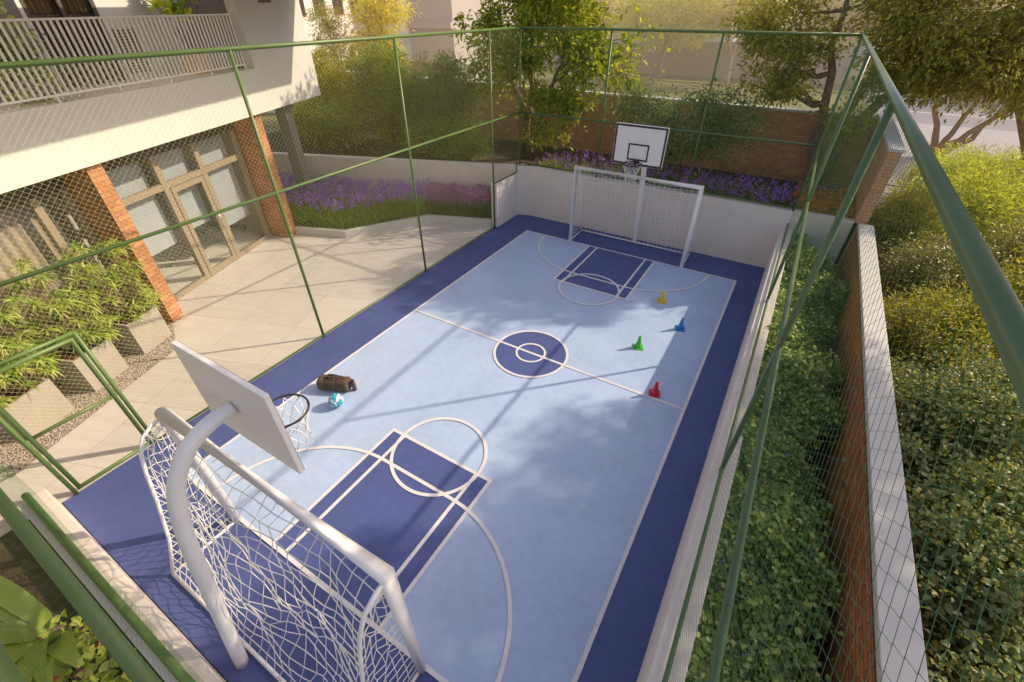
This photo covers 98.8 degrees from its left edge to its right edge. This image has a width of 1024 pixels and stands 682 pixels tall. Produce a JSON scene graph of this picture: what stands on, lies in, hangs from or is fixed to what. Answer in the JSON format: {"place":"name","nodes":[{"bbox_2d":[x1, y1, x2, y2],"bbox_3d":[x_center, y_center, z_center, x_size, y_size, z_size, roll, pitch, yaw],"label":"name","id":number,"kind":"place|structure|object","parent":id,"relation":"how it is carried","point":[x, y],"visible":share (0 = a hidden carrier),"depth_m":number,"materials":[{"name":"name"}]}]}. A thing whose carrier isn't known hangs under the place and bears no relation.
{"place":"outdoors","nodes":[
{"label":"outdoors","id":0,"kind":"place"},
{"bbox_2d":[0,519,164,681],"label":"planting soil","id":1,"kind":"structure","parent":0,"point":[24,557],"depth_m":4.90,"materials":[{"name":"brown soil"}]},
{"bbox_2d":[0,576,79,681],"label":"broad leaf plant","id":2,"kind":"object","parent":1,"relation":"on","point":[22,608],"visible":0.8,"depth_m":4.13,"materials":[{"name":"green plant"}]},
{"bbox_2d":[27,609,135,681],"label":"round leaf plant","id":3,"kind":"object","parent":1,"relation":"on","point":[88,671],"visible":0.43,"depth_m":4.09,"materials":[{"name":"green plant"}]},
{"bbox_2d":[0,222,491,536],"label":"terrace paving","id":4,"kind":"structure","parent":0,"point":[108,434],"depth_m":9.19,"materials":[{"name":"beige tile"}]},
{"bbox_2d":[0,322,174,476],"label":"gravel strip","id":5,"kind":"object","parent":4,"relation":"on","point":[48,440],"visible":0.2,"depth_m":7.16,"materials":[{"name":"beige gravel"}]},
{"bbox_2d":[0,375,74,437],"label":"planter box","id":6,"kind":"object","parent":5,"relation":"on","point":[24,398],"visible":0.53,"depth_m":6.59,"materials":[{"name":"concrete"}]},
{"bbox_2d":[0,311,65,411],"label":"variegated plant","id":7,"kind":"object","parent":6,"relation":"on","point":[9,386],"visible":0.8,"depth_m":6.37,"materials":[{"name":"green plant"}]},
{"bbox_2d":[42,338,128,391],"bbox_3d":[-7.242,0.370,7.470,0.640,0.650,0.640,6,38,8],"label":"planter box","id":8,"kind":"object","parent":5,"relation":"on","point":[105,360],"visible":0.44,"depth_m":7.32,"materials":[{"name":"concrete"}]},
{"bbox_2d":[0,254,121,355],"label":"variegated plant","id":9,"kind":"object","parent":8,"relation":"on","point":[68,323],"visible":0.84,"depth_m":6.89,"materials":[{"name":"green plant"}]},
{"bbox_2d":[98,306,171,353],"bbox_3d":[-7.080,-0.237,8.260,0.640,0.650,0.640,6,38,8],"label":"planter box","id":10,"kind":"object","parent":5,"relation":"on","point":[131,335],"visible":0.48,"depth_m":8.12,"materials":[{"name":"concrete"}]},
{"bbox_2d":[48,235,166,325],"bbox_3d":[-7.082,-1.091,7.752,1.258,1.483,1.311,-21,42,-25],"label":"variegated plant","id":11,"kind":"object","parent":10,"relation":"on","point":[142,291],"visible":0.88,"depth_m":7.73,"materials":[{"name":"green plant"}]},
{"bbox_2d":[0,0,320,383],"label":"apartment building","id":12,"kind":"structure","parent":4,"relation":"on","point":[75,28],"depth_m":8.45,"materials":[{"name":"white paint"}]},
{"bbox_2d":[0,0,74,104],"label":"potted plant","id":13,"kind":"object","parent":12,"relation":"on","point":[12,52],"visible":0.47,"depth_m":6.45,"materials":[{"name":"green plant"}]},
{"bbox_2d":[0,188,135,378],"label":"window","id":14,"kind":"structure","parent":12,"relation":"in","point":[92,238],"depth_m":7.44,"materials":[{"name":"beige wood"}]},
{"bbox_2d":[18,0,128,88],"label":"balcony door","id":15,"kind":"structure","parent":12,"relation":"in","point":[32,8],"depth_m":7.87,"materials":[{"name":"brown glass"}]},
{"bbox_2d":[146,0,212,73],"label":"potted plant","id":16,"kind":"object","parent":12,"relation":"on","point":[170,8],"visible":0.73,"depth_m":8.84,"materials":[{"name":"green plant"}]},
{"bbox_2d":[121,130,270,300],"bbox_3d":[-7.156,-2.883,9.983,0.100,2.760,3.850,6,38,8],"label":"window","id":17,"kind":"structure","parent":12,"relation":"in","point":[173,206],"depth_m":10.00,"materials":[{"name":"beige wood"}]},
{"bbox_2d":[169,175,237,275],"bbox_3d":[-7.085,-2.655,10.211,0.102,2.080,0.920,6,38,8],"label":"door","id":18,"kind":"structure","parent":12,"relation":"in","point":[231,249],"depth_m":10.15,"materials":[{"name":"beige wood"}]},
{"bbox_2d":[258,0,270,2],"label":"window","id":19,"kind":"structure","parent":12,"relation":"in","point":[259,1],"depth_m":10.23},
{"bbox_2d":[245,214,491,237],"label":"kerb","id":20,"kind":"structure","parent":4,"relation":"on","point":[404,223],"depth_m":12.60,"materials":[{"name":"grey concrete"}]},
{"bbox_2d":[272,152,529,214],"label":"wall","id":21,"kind":"structure","parent":4,"relation":"on","point":[523,171],"depth_m":13.42,"materials":[{"name":"paint"}]},
{"bbox_2d":[491,173,517,226],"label":"wall","id":22,"kind":"structure","parent":4,"relation":"on","point":[506,194],"depth_m":12.71,"materials":[{"name":"paint"}]},
{"bbox_2d":[202,197,491,229],"bbox_3d":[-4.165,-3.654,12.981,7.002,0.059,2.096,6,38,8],"label":"grass","id":23,"kind":"structure","parent":0,"point":[371,217],"depth_m":12.95,"materials":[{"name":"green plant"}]},
{"bbox_2d":[279,172,433,226],"bbox_3d":[-6.061,-4.360,13.217,7.887,0.904,3.088,6,38,8],"label":"flower patch","id":24,"kind":"object","parent":23,"relation":"on","point":[318,194],"visible":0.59,"depth_m":13.01,"materials":[{"name":"purple plant"}]},
{"bbox_2d":[422,182,491,217],"bbox_3d":[-1.560,-4.298,13.160,2.346,0.855,1.189,6,38,7],"label":"flower patch","id":25,"kind":"object","parent":23,"relation":"on","point":[462,190],"visible":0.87,"depth_m":13.02,"materials":[{"name":"purple plant"}]},
{"bbox_2d":[62,214,764,681],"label":"court floor","id":26,"kind":"structure","parent":0,"point":[114,512],"depth_m":5.44,"materials":[{"name":"blue paint"}]},
{"bbox_2d":[166,340,313,669],"bbox_3d":[-2.263,1.550,3.920,1.218,3.099,1.222,-8,38,-11],"label":"basketball stand","id":27,"kind":"object","parent":26,"relation":"on","point":[242,407],"visible":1,"depth_m":3.31,"materials":[{"name":"white metal"}]},
{"bbox_2d":[0,26,521,494],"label":"sports fence","id":28,"kind":"object","parent":26,"relation":"on","point":[20,439],"visible":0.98,"depth_m":6.16,"materials":[{"name":"green metal"}]},
{"bbox_2d":[139,407,425,681],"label":"goal","id":29,"kind":"object","parent":26,"relation":"on","point":[177,429],"visible":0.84,"depth_m":3.76,"materials":[{"name":"white metal"}]},
{"bbox_2d":[188,231,733,681],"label":"court field","id":30,"kind":"structure","parent":26,"relation":"on","point":[572,464],"depth_m":6.62,"materials":[{"name":"paint"}]},
{"bbox_2d":[316,374,351,391],"bbox_3d":[-2.970,0.678,7.335,0.551,0.303,0.280,4,38,5],"label":"duffel bag","id":31,"kind":"object","parent":30,"relation":"on","point":[333,382],"visible":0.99,"depth_m":7.25,"materials":[{"name":"brown fabric"}]},
{"bbox_2d":[328,393,343,407],"bbox_3d":[-2.825,0.952,7.033,0.236,0.236,0.236,20,42,24],"label":"football","id":32,"kind":"object","parent":30,"relation":"on","point":[335,400],"visible":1,"depth_m":6.96,"materials":[{"name":"multicoloured plastic"}]},
{"bbox_2d":[351,379,356,390],"bbox_3d":[-2.645,0.734,7.325,0.072,0.225,0.072,20,42,24],"label":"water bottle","id":33,"kind":"object","parent":30,"relation":"on","point":[353,385],"visible":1,"depth_m":7.30,"materials":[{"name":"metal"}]},
{"bbox_2d":[188,230,736,681],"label":"court markings","id":34,"kind":"object","parent":30,"relation":"on","point":[358,613],"visible":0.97,"depth_m":5.96,"materials":[{"name":"white paint"}]},
{"bbox_2d":[275,246,652,625],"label":"court key areas","id":35,"kind":"object","parent":30,"relation":"on","point":[379,511],"visible":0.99,"depth_m":5.76,"materials":[{"name":"blue paint"}]},
{"bbox_2d":[633,335,643,349],"bbox_3d":[2.380,0.010,8.208,0.184,0.272,0.184,3,38,4],"label":"training cone","id":36,"kind":"object","parent":30,"relation":"on","point":[638,345],"visible":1,"depth_m":8.21,"materials":[{"name":"green plastic"}]},
{"bbox_2d":[649,381,659,397],"bbox_3d":[2.370,0.769,7.219,0.184,0.272,0.184,9,38,11],"label":"training cone","id":37,"kind":"object","parent":30,"relation":"on","point":[654,392],"visible":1,"depth_m":7.22,"materials":[{"name":"red plastic"}]},
{"bbox_2d":[657,290,665,303],"bbox_3d":[3.264,-0.972,9.484,0.184,0.272,0.184,7,38,9],"label":"training cone","id":38,"kind":"object","parent":30,"relation":"on","point":[662,299],"visible":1,"depth_m":9.49,"materials":[{"name":"yellow plastic"}]},
{"bbox_2d":[675,317,684,331],"bbox_3d":[3.356,-0.352,8.676,0.184,0.272,0.184,10,39,13],"label":"training cone","id":39,"kind":"object","parent":30,"relation":"on","point":[680,327],"visible":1,"depth_m":8.68,"materials":[{"name":"blue plastic"}]},
{"bbox_2d":[569,165,703,267],"bbox_3d":[3.065,-3.258,11.052,3.093,2.000,0.856,20,42,24],"label":"goal","id":40,"kind":"object","parent":26,"relation":"on","point":[694,216],"visible":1,"depth_m":10.91,"materials":[{"name":"white metal"}]},
{"bbox_2d":[612,122,669,241],"bbox_3d":[2.948,-3.544,10.538,1.222,3.099,1.218,-9,38,-11],"label":"basketball stand","id":41,"kind":"object","parent":26,"relation":"on","point":[642,146],"visible":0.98,"depth_m":9.68,"materials":[{"name":"white metal"}]},
{"bbox_2d":[61,11,1023,681],"bbox_3d":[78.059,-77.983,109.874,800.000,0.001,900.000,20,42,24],"label":"ground","id":42,"kind":"structure","parent":0,"point":[405,45],"depth_m":35.99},
{"bbox_2d":[18,489,226,681],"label":"wall","id":43,"kind":"structure","parent":42,"relation":"on","point":[191,655],"depth_m":4.53,"materials":[{"name":"paint"}]},
{"bbox_2d":[0,463,203,681],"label":"sports fence","id":44,"kind":"object","parent":43,"relation":"on","point":[123,652],"visible":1,"depth_m":2.33,"materials":[{"name":"green metal"}]},
{"bbox_2d":[543,0,630,37],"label":"park tree","id":45,"kind":"object","parent":42,"relation":"on","point":[610,10],"visible":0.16,"depth_m":42.52,"materials":[{"name":"green plant"}]},
{"bbox_2d":[318,70,905,271],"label":"brick wall","id":46,"kind":"structure","parent":42,"relation":"on","point":[759,151],"depth_m":12.40,"materials":[{"name":"brown brick"}]},
{"bbox_2d":[608,0,742,41],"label":"house","id":47,"kind":"structure","parent":42,"relation":"on","point":[731,38],"depth_m":63.55,"materials":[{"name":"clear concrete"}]},
{"bbox_2d":[519,164,856,267],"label":"wall","id":48,"kind":"structure","parent":42,"relation":"on","point":[738,231],"depth_m":11.23,"materials":[{"name":"paint"}]},
{"bbox_2d":[520,26,862,209],"bbox_3d":[3.269,-5.349,10.347,7.140,3.281,0.056,20,42,24],"label":"sports fence","id":49,"kind":"object","parent":48,"relation":"on","point":[723,33],"visible":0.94,"depth_m":9.92,"materials":[{"name":"green metal"}]},
{"bbox_2d":[521,37,855,84],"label":"boundary wall","id":50,"kind":"structure","parent":42,"relation":"on","point":[685,65],"depth_m":38.49,"materials":[{"name":"beige paint"}]},
{"bbox_2d":[637,226,792,681],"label":"wall","id":51,"kind":"structure","parent":42,"relation":"on","point":[654,663],"depth_m":4.56,"materials":[{"name":"paint"}]},
{"bbox_2d":[662,33,1023,681],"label":"sports fence","id":52,"kind":"object","parent":51,"relation":"on","point":[1000,306],"visible":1,"depth_m":1.93,"materials":[{"name":"green metal"}]},
{"bbox_2d":[781,0,885,48],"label":"park tree","id":53,"kind":"object","parent":42,"relation":"on","point":[837,4],"visible":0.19,"depth_m":37.38,"materials":[{"name":"green plant"}]},
{"bbox_2d":[779,0,906,56],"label":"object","id":54,"kind":"structure","parent":42,"relation":"on","point":[863,48],"depth_m":54.08,"materials":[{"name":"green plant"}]},
{"bbox_2d":[819,223,928,681],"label":"brick wall","id":55,"kind":"structure","parent":42,"relation":"on","point":[915,651],"depth_m":4.29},
{"bbox_2d":[811,589,1023,681],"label":"leafy shrub","id":56,"kind":"object","parent":42,"relation":"on","point":[979,672],"visible":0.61,"depth_m":3.51,"materials":[{"name":"green plant"}]},
{"bbox_2d":[867,171,982,281],"bbox_3d":[9.050,-2.596,10.187,3.752,2.375,2.756,-29,46,-32],"label":"leafy shrub","id":57,"kind":"object","parent":42,"relation":"on","point":[927,216],"visible":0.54,"depth_m":9.77,"materials":[{"name":"green plant"}]},
{"bbox_2d":[829,408,1023,681],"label":"leafy shrub","id":58,"kind":"object","parent":42,"relation":"on","point":[1002,589],"visible":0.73,"depth_m":4.03,"materials":[{"name":"green plant"}]},
{"bbox_2d":[833,261,1023,395],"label":"leafy shrub","id":59,"kind":"object","parent":42,"relation":"on","point":[971,330],"visible":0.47,"depth_m":6.87,"materials":[{"name":"green plant"}]},
{"bbox_2d":[833,335,1023,490],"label":"leafy shrub","id":60,"kind":"object","parent":42,"relation":"on","point":[1005,424],"visible":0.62,"depth_m":5.29,"materials":[{"name":"green plant"}]},
{"bbox_2d":[847,0,1015,72],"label":"park tree","id":61,"kind":"object","parent":42,"relation":"on","point":[995,5],"visible":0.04,"depth_m":32.62,"materials":[{"name":"green plant"}]},
{"bbox_2d":[840,228,1023,313],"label":"leafy shrub","id":62,"kind":"object","parent":42,"relation":"on","point":[945,260],"visible":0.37,"depth_m":8.43,"materials":[{"name":"green plant"}]},
{"bbox_2d":[887,135,1019,193],"bbox_3d":[14.230,-5.280,13.764,4.588,2.242,4.001,-5,38,-6],"label":"leafy shrub","id":63,"kind":"object","parent":42,"relation":"on","point":[968,150],"visible":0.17,"depth_m":13.65,"materials":[{"name":"green plant"}]},
{"bbox_2d":[884,154,1023,258],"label":"leafy shrub","id":64,"kind":"object","parent":42,"relation":"on","point":[993,202],"visible":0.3,"depth_m":10.14,"materials":[{"name":"green plant"}]},
{"bbox_2d":[915,142,1023,239],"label":"leafy shrub","id":65,"kind":"object","parent":42,"relation":"on","point":[1012,161],"visible":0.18,"depth_m":11.81,"materials":[{"name":"green plant"}]},
{"bbox_2d":[960,242,1023,365],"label":"leafy shrub","id":66,"kind":"object","parent":42,"relation":"on","point":[1012,279],"visible":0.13,"depth_m":7.41,"materials":[{"name":"green plant"}]},
{"bbox_2d":[971,208,1023,291],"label":"leafy shrub","id":67,"kind":"object","parent":42,"relation":"on","point":[1013,243],"visible":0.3,"depth_m":8.68,"materials":[{"name":"green plant"}]},
{"bbox_2d":[1015,95,1023,160],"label":"tree","id":68,"kind":"object","parent":42,"relation":"on","point":[1020,125],"visible":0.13,"depth_m":11.10,"materials":[{"name":"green plant"}]},
{"bbox_2d":[266,119,847,217],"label":"planting soil","id":69,"kind":"structure","parent":0,"point":[500,156],"depth_m":14.88,"materials":[{"name":"brown soil"}]},
{"bbox_2d":[290,45,369,135],"bbox_3d":[-7.216,-9.200,16.253,3.902,2.999,3.458,-6,38,-7],"label":"tall shrub","id":70,"kind":"object","parent":69,"relation":"on","point":[328,69],"visible":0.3,"depth_m":15.56,"materials":[{"name":"green plant"}]},
{"bbox_2d":[291,94,373,151],"bbox_3d":[-6.325,-7.511,15.039,4.017,1.732,2.263,20,42,24],"label":"tall shrub","id":71,"kind":"object","parent":69,"relation":"on","point":[339,122],"visible":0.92,"depth_m":14.73,"materials":[{"name":"green plant"}]},
{"bbox_2d":[332,28,430,145],"bbox_3d":[-4.476,-8.671,15.139,3.923,3.488,3.052,9,39,12],"label":"tall shrub","id":72,"kind":"object","parent":69,"relation":"on","point":[373,57],"visible":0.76,"depth_m":14.72,"materials":[{"name":"green plant"}]},
{"bbox_2d":[396,48,488,149],"bbox_3d":[-2.261,-7.741,14.334,3.169,2.995,2.765,-7,38,-9],"label":"tall shrub","id":73,"kind":"object","parent":69,"relation":"on","point":[447,67],"visible":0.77,"depth_m":13.94,"materials":[{"name":"green plant"}]},
{"bbox_2d":[404,112,497,161],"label":"tall shrub","id":74,"kind":"object","parent":69,"relation":"on","point":[475,147],"visible":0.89,"depth_m":13.60,"materials":[{"name":"green plant"}]},
{"bbox_2d":[449,0,670,158],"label":"broadleaf tree","id":75,"kind":"object","parent":69,"relation":"on","point":[558,12],"visible":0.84,"depth_m":11.98,"materials":[{"name":"green plant"}]},
{"bbox_2d":[595,74,782,177],"bbox_3d":[4.482,-5.648,11.810,4.664,2.600,2.283,20,42,24],"label":"leafy shrub","id":76,"kind":"object","parent":69,"relation":"on","point":[707,140],"visible":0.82,"depth_m":11.30,"materials":[{"name":"green plant"}]},
{"bbox_2d":[535,145,847,206],"bbox_3d":[4.388,-4.412,11.833,8.672,0.557,2.334,20,42,24],"label":"flower patch","id":77,"kind":"object","parent":69,"relation":"on","point":[779,192],"visible":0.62,"depth_m":11.67,"materials":[{"name":"purple plant"}]},
{"bbox_2d":[783,180,857,218],"bbox_3d":[7.260,-3.245,10.269,1.818,0.596,2.078,20,42,24],"label":"flower patch","id":78,"kind":"object","parent":69,"relation":"on","point":[815,199],"visible":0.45,"depth_m":10.21,"materials":[{"name":"plant"}]},
{"bbox_2d":[706,0,1023,187],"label":"tree","id":79,"kind":"object","parent":69,"relation":"on","point":[982,62],"visible":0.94,"depth_m":9.40,"materials":[{"name":"green plant"}]},
{"bbox_2d":[260,72,861,127],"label":"lawn","id":80,"kind":"structure","parent":0,"point":[273,116],"depth_m":32.44,"materials":[{"name":"green plant"}]},
{"bbox_2d":[302,0,356,69],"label":"sapling","id":81,"kind":"object","parent":80,"relation":"on","point":[329,25],"visible":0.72,"depth_m":21.54,"materials":[{"name":"yellow plant"}]},
{"bbox_2d":[264,0,397,112],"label":"house","id":82,"kind":"structure","parent":80,"relation":"on","point":[334,3],"depth_m":28.28,"materials":[{"name":"beige paint"}]},
{"bbox_2d":[299,0,306,16],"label":"window","id":83,"kind":"structure","parent":82,"relation":"in","point":[302,11],"depth_m":25.58,"materials":[{"name":"grey glass"}]},
{"bbox_2d":[312,0,324,15],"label":"window","id":84,"kind":"structure","parent":82,"relation":"in","point":[312,0],"depth_m":26.82,"materials":[{"name":"grey glass"}]},
{"bbox_2d":[332,0,344,14],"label":"window","id":85,"kind":"structure","parent":82,"relation":"in","point":[334,1],"depth_m":28.75,"materials":[{"name":"grey glass"}]},
{"bbox_2d":[336,0,421,73],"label":"golden tree","id":86,"kind":"object","parent":80,"relation":"on","point":[380,17],"visible":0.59,"depth_m":22.04,"materials":[{"name":"yellow plant"}]},
{"bbox_2d":[348,56,451,76],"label":"boundary wall","id":87,"kind":"structure","parent":80,"relation":"on","point":[411,63],"depth_m":28.23,"materials":[{"name":"beige brick"}]},
{"bbox_2d":[405,0,515,81],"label":"house","id":88,"kind":"structure","parent":80,"relation":"on","point":[438,15],"depth_m":33.15,"materials":[{"name":"beige paint"}]},
{"bbox_2d":[518,71,849,94],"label":"kerb","id":89,"kind":"structure","parent":80,"relation":"on","point":[733,85],"depth_m":35.91,"materials":[{"name":"grey concrete"}]},
{"bbox_2d":[408,59,851,91],"bbox_3d":[6.282,-25.930,42.291,45.600,0.001,4.300,20,42,24],"label":"planting strip","id":90,"kind":"object","parent":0,"point":[680,78],"depth_m":37.93,"materials":[{"name":"green plant"}]},
{"bbox_2d":[607,0,733,78],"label":"park tree","id":91,"kind":"object","parent":90,"relation":"on","point":[674,14],"visible":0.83,"depth_m":33.95,"materials":[{"name":"green plant"}]},
{"bbox_2d":[691,0,803,83],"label":"park tree","id":92,"kind":"object","parent":90,"relation":"on","point":[730,57],"visible":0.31,"depth_m":32.97,"materials":[{"name":"green plant"}]},
{"bbox_2d":[385,0,1014,10],"label":"sky","id":93,"kind":"structure","parent":0,"point":[385,0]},
{"bbox_2d":[685,232,849,681],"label":"ivy bed","id":94,"kind":"object","parent":0,"point":[815,629],"visible":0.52,"depth_m":4.41,"materials":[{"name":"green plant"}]},
{"bbox_2d":[866,89,1002,107],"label":"sidewalk","id":95,"kind":"structure","parent":0,"point":[1000,106],"depth_m":28.53,"materials":[{"name":"grey concrete"}]},
{"bbox_2d":[869,100,1017,131],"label":"road","id":96,"kind":"structure","parent":0,"point":[919,116],"depth_m":24.98,"materials":[{"name":"grey asphalt"}]},
{"bbox_2d":[910,111,1015,119],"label":"road markings","id":97,"kind":"object","parent":96,"relation":"on","point":[959,115],"depth_m":25.67,"materials":[{"name":"white paint"}]},
{"bbox_2d":[878,185,1017,241],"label":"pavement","id":98,"kind":"structure","parent":0,"point":[887,190],"depth_m":15.10,"materials":[{"name":"grey concrete"}]},
{"bbox_2d":[887,121,1020,186],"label":"sidewalk","id":99,"kind":"structure","parent":0,"point":[1010,138],"depth_m":20.73,"materials":[{"name":"grey concrete"}]},
{"bbox_2d":[898,44,1014,155],"bbox_3d":[19.282,-9.101,16.827,9.574,4.465,6.273,20,42,24],"label":"street tree","id":100,"kind":"object","parent":99,"relation":"on","point":[975,131],"visible":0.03,"depth_m":17.72,"materials":[{"name":"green plant"}]}
]}

